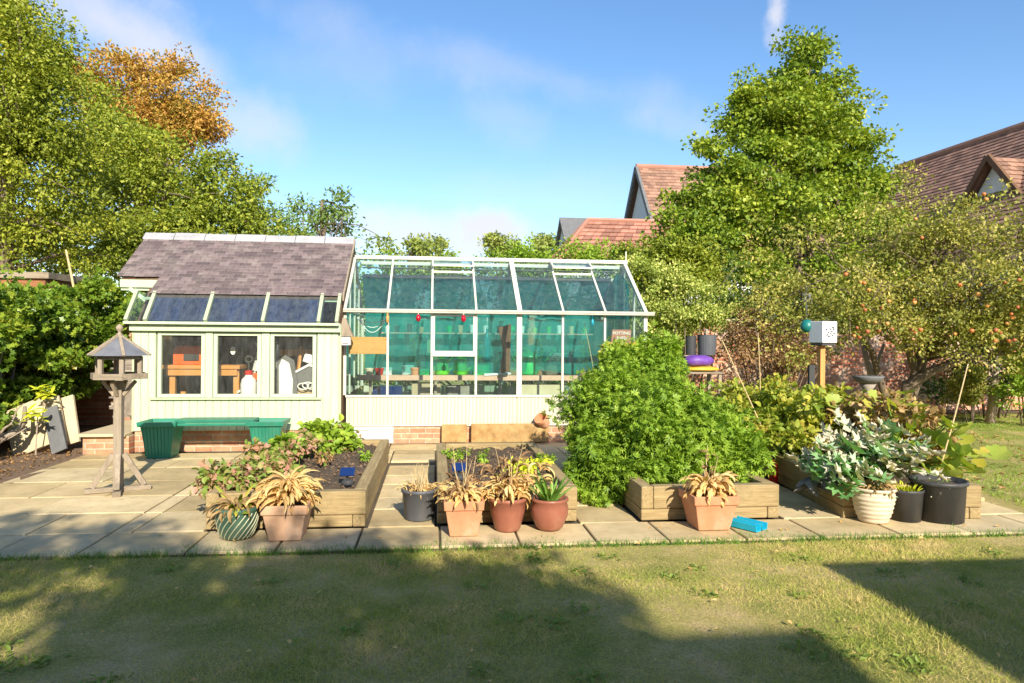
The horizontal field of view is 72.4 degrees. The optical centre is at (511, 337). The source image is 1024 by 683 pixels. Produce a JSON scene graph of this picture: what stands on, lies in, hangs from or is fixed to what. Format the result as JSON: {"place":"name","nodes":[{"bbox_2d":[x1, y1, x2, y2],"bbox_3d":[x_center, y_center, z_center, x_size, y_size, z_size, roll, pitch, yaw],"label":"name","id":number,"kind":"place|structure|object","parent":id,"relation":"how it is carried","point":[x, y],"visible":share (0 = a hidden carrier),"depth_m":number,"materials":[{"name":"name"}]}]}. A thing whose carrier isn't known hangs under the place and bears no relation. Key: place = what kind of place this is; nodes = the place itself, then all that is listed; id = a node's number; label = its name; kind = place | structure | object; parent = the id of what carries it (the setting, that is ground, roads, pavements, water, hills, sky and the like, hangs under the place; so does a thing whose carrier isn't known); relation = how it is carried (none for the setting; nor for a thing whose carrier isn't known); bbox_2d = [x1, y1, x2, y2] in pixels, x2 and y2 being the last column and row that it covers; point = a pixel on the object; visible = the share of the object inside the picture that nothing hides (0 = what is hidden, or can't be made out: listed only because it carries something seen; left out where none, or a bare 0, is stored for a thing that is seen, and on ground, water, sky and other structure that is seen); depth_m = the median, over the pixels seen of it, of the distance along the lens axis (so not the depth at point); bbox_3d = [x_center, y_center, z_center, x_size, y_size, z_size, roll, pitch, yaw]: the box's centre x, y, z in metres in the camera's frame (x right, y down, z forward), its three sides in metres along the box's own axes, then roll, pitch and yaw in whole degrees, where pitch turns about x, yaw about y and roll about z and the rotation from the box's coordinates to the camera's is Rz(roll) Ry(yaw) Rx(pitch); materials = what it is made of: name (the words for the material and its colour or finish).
{"place":"outdoors","nodes":[
{"label":"outdoors","id":0,"kind":"place"},
{"bbox_2d":[0,425,108,483],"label":"soil border","id":1,"kind":"object","parent":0,"point":[27,471],"visible":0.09,"depth_m":8.44,"materials":[{"name":"brown soil"}]},
{"bbox_2d":[0,403,27,443],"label":"vine root","id":2,"kind":"object","parent":1,"relation":"on","point":[14,431],"visible":0.97,"depth_m":8.39,"materials":[{"name":"brown plant"}]},
{"bbox_2d":[4,396,49,453],"bbox_3d":[-6.156,1.141,8.929,0.728,0.784,0.264,0,0,-6],"label":"stone slab","id":3,"kind":"object","parent":1,"relation":"on","point":[23,441],"depth_m":8.88,"materials":[{"name":"stone"}]},
{"bbox_2d":[20,403,49,454],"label":"seedling","id":4,"kind":"object","parent":1,"relation":"on","point":[34,414],"visible":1,"depth_m":8.59,"materials":[{"name":"yellow plant"}]},
{"bbox_2d":[0,448,82,478],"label":"fallen leaves","id":5,"kind":"object","parent":1,"relation":"on","point":[27,458],"visible":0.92,"depth_m":8.36,"materials":[{"name":"brown plant"}]},
{"bbox_2d":[29,384,56,450],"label":"seedling","id":6,"kind":"object","parent":1,"relation":"on","point":[45,394],"visible":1,"depth_m":8.90,"materials":[{"name":"yellow plant"}]},
{"bbox_2d":[0,272,101,313],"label":"wall","id":7,"kind":"structure","parent":1,"relation":"on","point":[43,278],"depth_m":11.55,"materials":[{"name":"brown wood"}]},
{"bbox_2d":[38,395,67,451],"bbox_3d":[-6.078,1.142,9.039,0.756,0.791,0.264,0,0,-6],"label":"stone slab","id":8,"kind":"object","parent":1,"relation":"on","point":[56,400],"depth_m":9.10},
{"bbox_2d":[43,405,67,454],"bbox_3d":[-5.774,1.154,8.841,0.461,0.610,0.140,0,0,37],"label":"slate strip","id":9,"kind":"object","parent":1,"relation":"on","point":[56,434],"visible":0.83,"depth_m":8.82,"materials":[{"name":"stone"}]},
{"bbox_2d":[46,395,80,450],"bbox_3d":[-5.999,1.143,9.148,0.784,0.791,0.264,0,0,-6],"label":"stone slab","id":10,"kind":"object","parent":1,"relation":"on","point":[68,403],"depth_m":9.15,"materials":[{"name":"stone"}]},
{"bbox_2d":[2,323,131,442],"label":"garden wall","id":11,"kind":"structure","parent":1,"relation":"on","point":[94,410],"depth_m":11.62,"materials":[{"name":"brick"}]},
{"bbox_2d":[0,256,145,442],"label":"creeper","id":12,"kind":"object","parent":11,"relation":"on","point":[32,319],"visible":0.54,"depth_m":9.59,"materials":[{"name":"green plant"}]},
{"bbox_2d":[0,0,151,278],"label":"garden tree","id":13,"kind":"object","parent":1,"relation":"on","point":[34,73],"visible":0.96,"depth_m":12.38,"materials":[{"name":"green plant"}]},
{"bbox_2d":[0,414,1023,682],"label":"lawn","id":14,"kind":"structure","parent":0,"point":[140,642],"depth_m":3.78,"materials":[{"name":"plant"}]},
{"bbox_2d":[0,546,1010,682],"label":"weeds","id":15,"kind":"object","parent":14,"relation":"on","point":[510,617],"visible":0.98,"depth_m":3.62,"materials":[{"name":"green plant"}]},
{"bbox_2d":[0,523,1023,561],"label":"grass","id":16,"kind":"structure","parent":14,"relation":"on","point":[719,541],"depth_m":5.07,"materials":[{"name":"plant"}]},
{"bbox_2d":[10,521,1023,681],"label":"fallen leaves","id":17,"kind":"object","parent":14,"relation":"on","point":[471,649],"visible":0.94,"depth_m":4.07,"materials":[{"name":"plant"}]},
{"bbox_2d":[708,306,839,390],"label":"shrub","id":18,"kind":"object","parent":14,"relation":"on","point":[770,364],"visible":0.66,"depth_m":11.41,"materials":[{"name":"brown plant"}]},
{"bbox_2d":[809,321,836,387],"bbox_3d":[4.250,0.654,9.578,0.250,1.760,0.254,0,0,-20],"label":"post box","id":19,"kind":"object","parent":14,"relation":"on","point":[822,334],"visible":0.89,"depth_m":9.51,"materials":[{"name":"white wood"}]},
{"bbox_2d":[852,375,884,397],"bbox_3d":[5.590,1.069,11.000,0.460,0.950,0.460,0,0,-6],"label":"bird bath","id":20,"kind":"object","parent":14,"relation":"on","point":[868,382],"visible":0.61,"depth_m":10.90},
{"bbox_2d":[716,160,1023,404],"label":"apple tree","id":21,"kind":"object","parent":14,"relation":"on","point":[1003,318],"visible":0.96,"depth_m":11.37,"materials":[{"name":"green plant"}]},
{"bbox_2d":[860,341,884,389],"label":"tree trunk","id":22,"kind":"object","parent":14,"relation":"on","point":[869,369],"visible":0.31,"depth_m":12.97,"materials":[{"name":"brown plant"}]},
{"bbox_2d":[805,121,1023,320],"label":"house","id":23,"kind":"structure","parent":14,"relation":"on","point":[971,166],"depth_m":23.14,"materials":[{"name":"brown ceramic"}]},
{"bbox_2d":[939,361,1001,422],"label":"shrub","id":24,"kind":"object","parent":14,"relation":"on","point":[971,395],"visible":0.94,"depth_m":12.70,"materials":[{"name":"green plant"}]},
{"bbox_2d":[918,300,1023,418],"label":"shrub","id":25,"kind":"object","parent":14,"relation":"on","point":[936,386],"visible":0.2,"depth_m":13.88,"materials":[{"name":"green plant"}]},
{"bbox_2d":[985,356,1015,422],"bbox_3d":[9.142,0.899,12.975,0.679,1.363,0.157,0,0,5],"label":"tree trunk","id":26,"kind":"object","parent":14,"relation":"on","point":[990,417],"visible":0.57,"depth_m":12.96,"materials":[{"name":"brown plant"}]},
{"bbox_2d":[984,349,1023,424],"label":"shrub","id":27,"kind":"object","parent":14,"relation":"on","point":[1019,385],"visible":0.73,"depth_m":12.59,"materials":[{"name":"green plant"}]},
{"bbox_2d":[0,443,1023,560],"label":"paving","id":28,"kind":"structure","parent":0,"point":[57,510],"depth_m":5.65,"materials":[{"name":"stone"}]},
{"bbox_2d":[84,324,151,496],"bbox_3d":[-3.751,0.664,6.679,0.578,1.596,0.547,0,0,-6],"label":"bird table","id":29,"kind":"object","parent":28,"relation":"on","point":[119,348],"visible":1,"depth_m":6.64,"materials":[{"name":"wood"}]},
{"bbox_2d":[136,417,290,458],"bbox_3d":[-3.663,1.229,8.666,1.709,0.465,0.439,0,0,-6],"label":"planter bench","id":30,"kind":"object","parent":28,"relation":"on","point":[161,437],"visible":0.82,"depth_m":8.52,"materials":[{"name":"green plastic"}]},
{"bbox_2d":[202,482,262,540],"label":"potted plant","id":31,"kind":"object","parent":28,"relation":"on","point":[236,518],"visible":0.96,"depth_m":5.08,"materials":[{"name":"green plant"}]},
{"bbox_2d":[246,465,327,540],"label":"potted plant","id":32,"kind":"object","parent":28,"relation":"on","point":[285,514],"visible":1,"depth_m":5.09,"materials":[{"name":"ceramic"}]},
{"bbox_2d":[206,439,388,529],"bbox_3d":[-1.910,1.339,6.858,1.210,0.280,2.850,0,0,-6],"label":"raised bed","id":33,"kind":"object","parent":28,"relation":"on","point":[345,507],"visible":0.46,"depth_m":5.57,"materials":[{"name":"wood"}]},
{"bbox_2d":[188,413,363,498],"bbox_3d":[-2.174,1.088,6.827,0.882,0.458,2.838,0,0,4],"label":"strawberry patch","id":34,"kind":"object","parent":33,"relation":"on","point":[285,452],"visible":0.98,"depth_m":6.58,"materials":[{"name":"green plant"}]},
{"bbox_2d":[294,443,375,488],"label":"soil crumbs","id":35,"kind":"object","parent":33,"relation":"on","point":[351,465],"visible":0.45,"depth_m":6.82,"materials":[{"name":"brown soil"}]},
{"bbox_2d":[354,427,393,442],"bbox_3d":[-1.808,1.298,8.806,0.632,0.316,0.409,0,0,-6],"label":"white board","id":36,"kind":"object","parent":28,"relation":"on","point":[377,432],"visible":0.47,"depth_m":8.70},
{"bbox_2d":[395,462,442,521],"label":"potted plant","id":37,"kind":"object","parent":28,"relation":"on","point":[419,500],"visible":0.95,"depth_m":5.67,"materials":[{"name":"grey plastic"}]},
{"bbox_2d":[442,424,466,441],"bbox_3d":[-0.810,1.339,9.832,0.357,0.252,0.073,0,0,-6],"label":"sandstone block","id":38,"kind":"object","parent":28,"relation":"on","point":[454,432],"depth_m":9.81,"materials":[{"name":"stone"}]},
{"bbox_2d":[433,447,488,536],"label":"potted plant","id":39,"kind":"object","parent":28,"relation":"on","point":[463,506],"visible":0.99,"depth_m":5.24,"materials":[{"name":"brown plant"}]},
{"bbox_2d":[474,439,536,532],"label":"potted plant","id":40,"kind":"object","parent":28,"relation":"on","point":[508,502],"visible":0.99,"depth_m":5.36,"materials":[{"name":"brown plant"}]},
{"bbox_2d":[436,442,576,523],"bbox_3d":[-0.169,1.353,6.899,1.140,0.280,2.490,0,0,-6],"label":"raised bed","id":41,"kind":"object","parent":28,"relation":"on","point":[443,463],"visible":0.42,"depth_m":6.60,"materials":[{"name":"wood"}]},
{"bbox_2d":[448,447,550,485],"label":"soil crumbs","id":42,"kind":"object","parent":41,"relation":"on","point":[472,464],"visible":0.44,"depth_m":7.15,"materials":[{"name":"brown soil"}]},
{"bbox_2d":[503,456,553,476],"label":"plant","id":43,"kind":"object","parent":41,"relation":"on","point":[525,467],"visible":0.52,"depth_m":6.31,"materials":[{"name":"yellow plant"}]},
{"bbox_2d":[471,423,547,441],"bbox_3d":[-0.031,1.340,9.898,1.095,0.263,0.084,0,0,-6],"label":"sandstone block","id":44,"kind":"object","parent":28,"relation":"on","point":[518,432],"depth_m":9.87,"materials":[{"name":"stone"}]},
{"bbox_2d":[517,462,574,531],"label":"potted plant","id":45,"kind":"object","parent":28,"relation":"on","point":[549,509],"visible":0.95,"depth_m":5.40,"materials":[{"name":"green plant"}]},
{"bbox_2d":[621,472,778,519],"bbox_3d":[1.519,1.366,7.061,1.190,0.280,2.500,0,0,-6],"label":"raised bed","id":46,"kind":"object","parent":28,"relation":"on","point":[758,495],"visible":0.21,"depth_m":5.85,"materials":[{"name":"wood"}]},
{"bbox_2d":[540,321,776,507],"bbox_3d":[1.403,0.665,7.048,2.179,1.743,2.058,0,0,-6],"label":"leafy bush","id":47,"kind":"object","parent":46,"relation":"in","point":[633,411],"visible":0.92,"depth_m":6.50,"materials":[{"name":"green plant"}]},
{"bbox_2d":[678,445,739,530],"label":"potted plant","id":48,"kind":"object","parent":28,"relation":"on","point":[712,502],"visible":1,"depth_m":5.46,"materials":[{"name":"ceramic"}]},
{"bbox_2d":[731,516,767,531],"bbox_3d":[1.862,1.478,5.563,0.170,0.050,0.270,0,0,-40],"label":"plastic tray","id":49,"kind":"object","parent":28,"relation":"on","point":[744,523],"visible":0.79,"depth_m":5.52,"materials":[{"name":"plastic"}]},
{"bbox_2d":[707,373,917,415],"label":"yellowing plant","id":50,"kind":"object","parent":28,"relation":"on","point":[738,388],"visible":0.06,"depth_m":9.57,"materials":[{"name":"yellow plant"}]},
{"bbox_2d":[763,443,980,518],"bbox_3d":[3.368,1.381,7.171,1.170,0.280,2.550,0,0,0],"label":"raised bed","id":51,"kind":"object","parent":28,"relation":"on","point":[791,475],"visible":0.09,"depth_m":6.21,"materials":[{"name":"wood"}]},
{"bbox_2d":[717,374,854,467],"bbox_3d":[3.044,0.894,7.793,1.671,0.978,1.598,0,0,-6],"label":"yellowing plant","id":52,"kind":"object","parent":51,"relation":"in","point":[791,419],"visible":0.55,"depth_m":7.60,"materials":[{"name":"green plant"}]},
{"bbox_2d":[783,406,951,499],"bbox_3d":[3.039,0.985,6.135,1.269,0.758,1.120,0,0,-6],"label":"shrub","id":53,"kind":"object","parent":51,"relation":"on","point":[855,459],"visible":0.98,"depth_m":6.00,"materials":[{"name":"green plant"}]},
{"bbox_2d":[820,388,967,470],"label":"yellowing plant","id":54,"kind":"object","parent":51,"relation":"in","point":[880,410],"visible":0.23,"depth_m":7.02,"materials":[{"name":"green plant"}]},
{"bbox_2d":[825,389,1012,477],"bbox_3d":[3.854,1.003,6.934,0.965,0.971,1.640,0,0,-29],"label":"squash plant","id":55,"kind":"object","parent":51,"relation":"in","point":[956,453],"visible":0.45,"depth_m":6.56,"materials":[{"name":"green plant"}]},
{"bbox_2d":[849,478,899,523],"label":"potted plant","id":56,"kind":"object","parent":28,"relation":"on","point":[875,504],"visible":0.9,"depth_m":5.68,"materials":[{"name":"beige plant"}]},
{"bbox_2d":[890,480,924,522],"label":"potted plant","id":57,"kind":"object","parent":28,"relation":"on","point":[908,506],"visible":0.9,"depth_m":5.75,"materials":[{"name":"yellow plant"}]},
{"bbox_2d":[908,474,968,524],"bbox_3d":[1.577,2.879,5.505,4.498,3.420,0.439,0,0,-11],"label":"potted plant","id":58,"kind":"object","parent":28,"relation":"on","point":[947,506],"visible":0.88,"depth_m":5.72,"materials":[{"name":"black plant"}]},
{"bbox_2d":[0,0,1023,336],"label":"sky","id":59,"kind":"structure","parent":0,"point":[461,121],"materials":[{"name":"blue"}]},
{"bbox_2d":[358,354,1014,413],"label":"ground","id":60,"kind":"structure","parent":0,"point":[459,382],"depth_m":24.18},
{"bbox_2d":[55,39,238,296],"bbox_3d":[-12.367,-4.103,23.174,6.136,11.036,4.928,0,0,-6],"label":"copper tree","id":61,"kind":"object","parent":60,"relation":"on","point":[177,110],"visible":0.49,"depth_m":22.55,"materials":[{"name":"orange plant"}]},
{"bbox_2d":[16,70,306,296],"bbox_3d":[-8.559,-2.661,17.329,7.105,8.220,4.954,0,0,-6],"label":"garden tree","id":62,"kind":"object","parent":60,"relation":"on","point":[174,203],"visible":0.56,"depth_m":16.94,"materials":[{"name":"green plant"}]},
{"bbox_2d":[225,172,305,235],"bbox_3d":[-8.688,-2.125,24.090,3.253,7.138,2.098,0,0,-6],"label":"garden tree","id":63,"kind":"object","parent":60,"relation":"on","point":[280,213],"visible":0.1,"depth_m":23.89,"materials":[{"name":"green plant"}]},
{"bbox_2d":[271,184,393,261],"bbox_3d":[-5.447,-1.540,21.145,3.394,6.008,2.732,0,0,-34],"label":"thin tree","id":64,"kind":"object","parent":60,"relation":"on","point":[317,219],"visible":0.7,"depth_m":20.93,"materials":[{"name":"green plant"}]},
{"bbox_2d":[371,231,448,274],"bbox_3d":[-4.338,-1.531,29.953,3.431,6.008,3.376,0,0,-6],"label":"distant tree","id":65,"kind":"object","parent":60,"relation":"on","point":[420,247],"visible":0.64,"depth_m":29.33,"materials":[{"name":"green plant"}]},
{"bbox_2d":[416,232,462,275],"bbox_3d":[-3.141,-1.585,30.989,2.573,6.135,2.597,0,0,16],"label":"distant tree","id":66,"kind":"object","parent":60,"relation":"on","point":[441,242],"visible":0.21,"depth_m":30.64,"materials":[{"name":"green plant"}]},
{"bbox_2d":[477,230,520,274],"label":"distant tree","id":67,"kind":"object","parent":60,"relation":"on","point":[494,240],"visible":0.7,"depth_m":31.70,"materials":[{"name":"green plant"}]},
{"bbox_2d":[554,217,630,265],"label":"house","id":68,"kind":"structure","parent":60,"relation":"on","point":[567,227],"depth_m":29.79,"materials":[{"name":"paint"}]},
{"bbox_2d":[538,217,741,315],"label":"house","id":69,"kind":"structure","parent":60,"relation":"on","point":[587,229],"depth_m":26.66,"materials":[{"name":"tile"}]},
{"bbox_2d":[624,164,891,318],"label":"house","id":70,"kind":"structure","parent":60,"relation":"on","point":[649,182],"depth_m":32.70,"materials":[{"name":"tile"}]},
{"bbox_2d":[390,410,1022,445],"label":"back border","id":71,"kind":"object","parent":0,"point":[981,411],"depth_m":15.02,"materials":[{"name":"soil"}]},
{"bbox_2d":[76,419,134,454],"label":"brick platform","id":72,"kind":"structure","parent":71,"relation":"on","point":[98,441],"depth_m":8.78,"materials":[{"name":"brick"}]},
{"bbox_2d":[117,232,357,451],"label":"potting shed","id":73,"kind":"structure","parent":71,"relation":"on","point":[263,288],"depth_m":9.21,"materials":[{"name":"wood"}]},
{"bbox_2d":[157,332,205,396],"bbox_3d":[-4.253,0.345,9.019,0.586,0.837,0.050,0,0,-6],"label":"window","id":74,"kind":"structure","parent":73,"relation":"in","point":[160,334],"depth_m":9.00,"materials":[{"name":"green paint"}]},
{"bbox_2d":[163,364,247,393],"bbox_3d":[-4.214,0.767,9.682,1.000,0.800,0.530,0,0,-6],"label":"workbench","id":75,"kind":"object","parent":73,"relation":"on","point":[173,372],"visible":0.52,"depth_m":9.46,"materials":[{"name":"orange wood"}]},
{"bbox_2d":[173,341,200,364],"bbox_3d":[-4.339,0.205,9.574,0.480,0.322,0.295,0,0,-6],"label":"toolbox","id":76,"kind":"object","parent":75,"relation":"on","point":[186,355],"visible":0.66,"depth_m":9.43,"materials":[{"name":"plastic"}]},
{"bbox_2d":[213,333,261,396],"bbox_3d":[-3.562,0.350,9.095,0.596,0.837,0.050,0,0,-6],"label":"window","id":77,"kind":"structure","parent":73,"relation":"in","point":[216,335],"depth_m":9.07,"materials":[{"name":"green paint"}]},
{"bbox_2d":[240,355,256,393],"bbox_3d":[-3.491,0.701,9.334,0.360,0.941,0.210,0,0,-6],"label":"sprayer bottle","id":78,"kind":"object","parent":73,"relation":"on","point":[248,384],"visible":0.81,"depth_m":9.27,"materials":[{"name":"plastic"}]},
{"bbox_2d":[209,313,334,373],"bbox_3d":[-3.811,0.084,11.275,2.300,0.973,0.350,0,0,-6],"label":"shelving","id":79,"kind":"object","parent":73,"relation":"in","point":[311,347],"visible":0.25,"depth_m":11.14,"materials":[{"name":"wood"}]},
{"bbox_2d":[276,355,297,393],"bbox_3d":[-3.025,0.699,9.398,0.280,0.935,0.105,0,0,-6],"label":"plastic shell","id":80,"kind":"object","parent":73,"relation":"on","point":[287,379],"visible":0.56,"depth_m":9.35},
{"bbox_2d":[270,333,316,396],"bbox_3d":[-2.862,0.356,9.173,0.586,0.837,0.050,0,0,-6],"label":"window","id":81,"kind":"structure","parent":73,"relation":"in","point":[272,335],"depth_m":9.15,"materials":[{"name":"green paint"}]},
{"bbox_2d":[296,363,311,393],"bbox_3d":[-2.757,0.760,9.606,0.380,0.834,0.340,0,0,-6],"label":"hamper","id":82,"kind":"object","parent":73,"relation":"on","point":[304,373],"visible":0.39,"depth_m":9.45,"materials":[{"name":"white plastic"}]},
{"bbox_2d":[341,318,353,344],"bbox_3d":[-2.257,-0.090,9.555,0.188,0.375,0.169,0,0,-6],"label":"nest box","id":83,"kind":"object","parent":73,"relation":"attached to","point":[347,333],"visible":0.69,"depth_m":9.49,"materials":[{"name":"white wood"}]},
{"bbox_2d":[359,374,583,394],"bbox_3d":[-0.329,1.035,11.243,4.130,0.905,0.620,0,0,-6],"label":"staging bench","id":84,"kind":"object","parent":71,"relation":"on","point":[370,378],"visible":0.35,"depth_m":10.89,"materials":[{"name":"brown wood"}]},
{"bbox_2d":[373,385,402,394],"bbox_3d":[-1.952,0.954,11.003,0.450,0.419,0.300,0,0,-6],"label":"blue crate","id":85,"kind":"object","parent":84,"relation":"on","point":[393,389],"visible":0.4,"depth_m":10.86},
{"bbox_2d":[412,382,440,394],"bbox_3d":[-1.355,0.939,11.069,0.450,0.459,0.300,0,0,-6],"label":"cardboard box","id":86,"kind":"object","parent":84,"relation":"on","point":[420,388],"visible":0.45,"depth_m":10.92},
{"bbox_2d":[447,385,469,394],"bbox_3d":[-0.858,0.963,11.124,0.350,0.419,0.300,0,0,-6],"label":"grey box","id":87,"kind":"object","parent":84,"relation":"on","point":[458,389],"visible":0.45,"depth_m":10.98,"materials":[{"name":"plastic"}]},
{"bbox_2d":[522,384,560,394],"bbox_3d":[0.434,0.963,11.267,0.650,0.439,0.300,0,0,-6],"label":"pale box","id":88,"kind":"object","parent":84,"relation":"on","point":[538,389],"visible":0.24,"depth_m":11.12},
{"bbox_2d":[343,252,654,443],"bbox_3d":[-0.281,0.035,11.156,4.450,2.925,2.522,0,0,-6],"label":"greenhouse","id":89,"kind":"object","parent":71,"relation":"on","point":[408,416],"visible":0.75,"depth_m":10.02,"materials":[{"name":"glass"}]},
{"bbox_2d":[348,337,386,353],"bbox_3d":[-2.029,0.104,9.838,0.528,0.240,0.018,0,0,-6],"label":"plywood board","id":90,"kind":"object","parent":89,"relation":"attached to","point":[368,345],"visible":0.86,"depth_m":9.83,"materials":[{"name":"orange wood"}]},
{"bbox_2d":[362,274,608,374],"bbox_3d":[-0.431,-0.181,11.798,4.070,1.675,0.654,0,0,-6],"label":"shade net","id":91,"kind":"object","parent":89,"relation":"hanging from","point":[458,294],"visible":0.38,"depth_m":11.81,"materials":[{"name":"fabric"}]},
{"bbox_2d":[383,318,613,373],"bbox_3d":[-0.182,0.134,11.208,3.700,0.869,0.064,0,0,-6],"label":"shade net","id":92,"kind":"object","parent":89,"relation":"hanging from","point":[409,344],"visible":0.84,"depth_m":11.20,"materials":[{"name":"fabric"}]},
{"bbox_2d":[499,324,510,372],"bbox_3d":[-0.115,0.164,10.823,0.190,0.770,0.040,0,0,-6],"label":"hanging apron","id":93,"kind":"object","parent":89,"relation":"hanging from","point":[505,333],"visible":1,"depth_m":10.80,"materials":[{"name":"fabric"}]},
{"bbox_2d":[605,274,628,329],"bbox_3d":[1.696,-0.212,11.354,0.040,1.650,1.600,0,0,-6],"label":"shade net","id":94,"kind":"object","parent":89,"relation":"hanging from","point":[617,297],"visible":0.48,"depth_m":11.19,"materials":[{"name":"fabric"}]},
{"bbox_2d":[356,234,696,394],"bbox_3d":[0.136,-0.377,15.023,7.422,3.792,2.042,0,0,3],"label":"hedge","id":95,"kind":"object","parent":71,"relation":"on","point":[593,252],"visible":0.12,"depth_m":14.88,"materials":[{"name":"green plant"}]},
{"bbox_2d":[611,230,730,354],"bbox_3d":[3.050,-0.258,13.604,2.294,3.574,2.253,0,0,-6],"label":"shrub","id":96,"kind":"object","parent":71,"relation":"on","point":[704,260],"visible":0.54,"depth_m":13.07,"materials":[{"name":"green plant"}]},
{"bbox_2d":[611,252,755,389],"bbox_3d":[3.167,-0.027,12.585,2.760,3.116,1.747,0,0,-6],"label":"shrub","id":97,"kind":"object","parent":71,"relation":"on","point":[680,319],"visible":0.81,"depth_m":12.42,"materials":[{"name":"green plant"}]},
{"bbox_2d":[672,329,723,395],"bbox_3d":[2.774,0.690,10.903,0.888,1.664,0.512,0,0,-6],"label":"potting table","id":98,"kind":"object","parent":71,"relation":"on","point":[718,373],"visible":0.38,"depth_m":10.75,"materials":[{"name":"brown wood"}]},
{"bbox_2d":[687,366,718,371],"bbox_3d":[2.940,0.477,10.876,0.544,0.085,0.422,0,0,-6],"label":"compost sack","id":99,"kind":"object","parent":98,"relation":"on","point":[701,368],"visible":0.84,"depth_m":10.72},
{"bbox_2d":[684,355,713,365],"bbox_3d":[2.886,0.351,10.878,0.458,0.180,0.349,0,0,-6],"label":"compost sack","id":100,"kind":"object","parent":99,"relation":"on","point":[698,360],"visible":0.89,"depth_m":10.74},
{"bbox_2d":[697,335,716,354],"bbox_3d":[3.087,0.110,11.082,0.315,0.320,0.312,0,0,-6],"label":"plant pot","id":101,"kind":"object","parent":100,"relation":"on","point":[706,344],"visible":0.94,"depth_m":10.96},
{"bbox_2d":[657,237,818,366],"bbox_3d":[4.725,-0.387,15.332,3.851,3.864,2.687,0,0,13],"label":"shrub","id":102,"kind":"object","parent":71,"relation":"on","point":[730,277],"visible":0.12,"depth_m":14.78,"materials":[{"name":"green plant"}]},
{"bbox_2d":[639,24,920,319],"bbox_3d":[6.486,-3.076,16.936,6.694,9.269,5.475,0,0,-6],"label":"broadleaf tree","id":103,"kind":"object","parent":71,"relation":"on","point":[797,135],"visible":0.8,"depth_m":16.55,"materials":[{"name":"green plant"}]},
{"bbox_2d":[600,318,1023,409],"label":"garden wall","id":104,"kind":"structure","parent":71,"relation":"on","point":[846,366],"depth_m":15.10,"materials":[{"name":"brick"}]},
{"bbox_2d":[875,413,1023,507],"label":"grass","id":105,"kind":"structure","parent":0,"point":[990,435],"depth_m":9.96,"materials":[{"name":"plant"}]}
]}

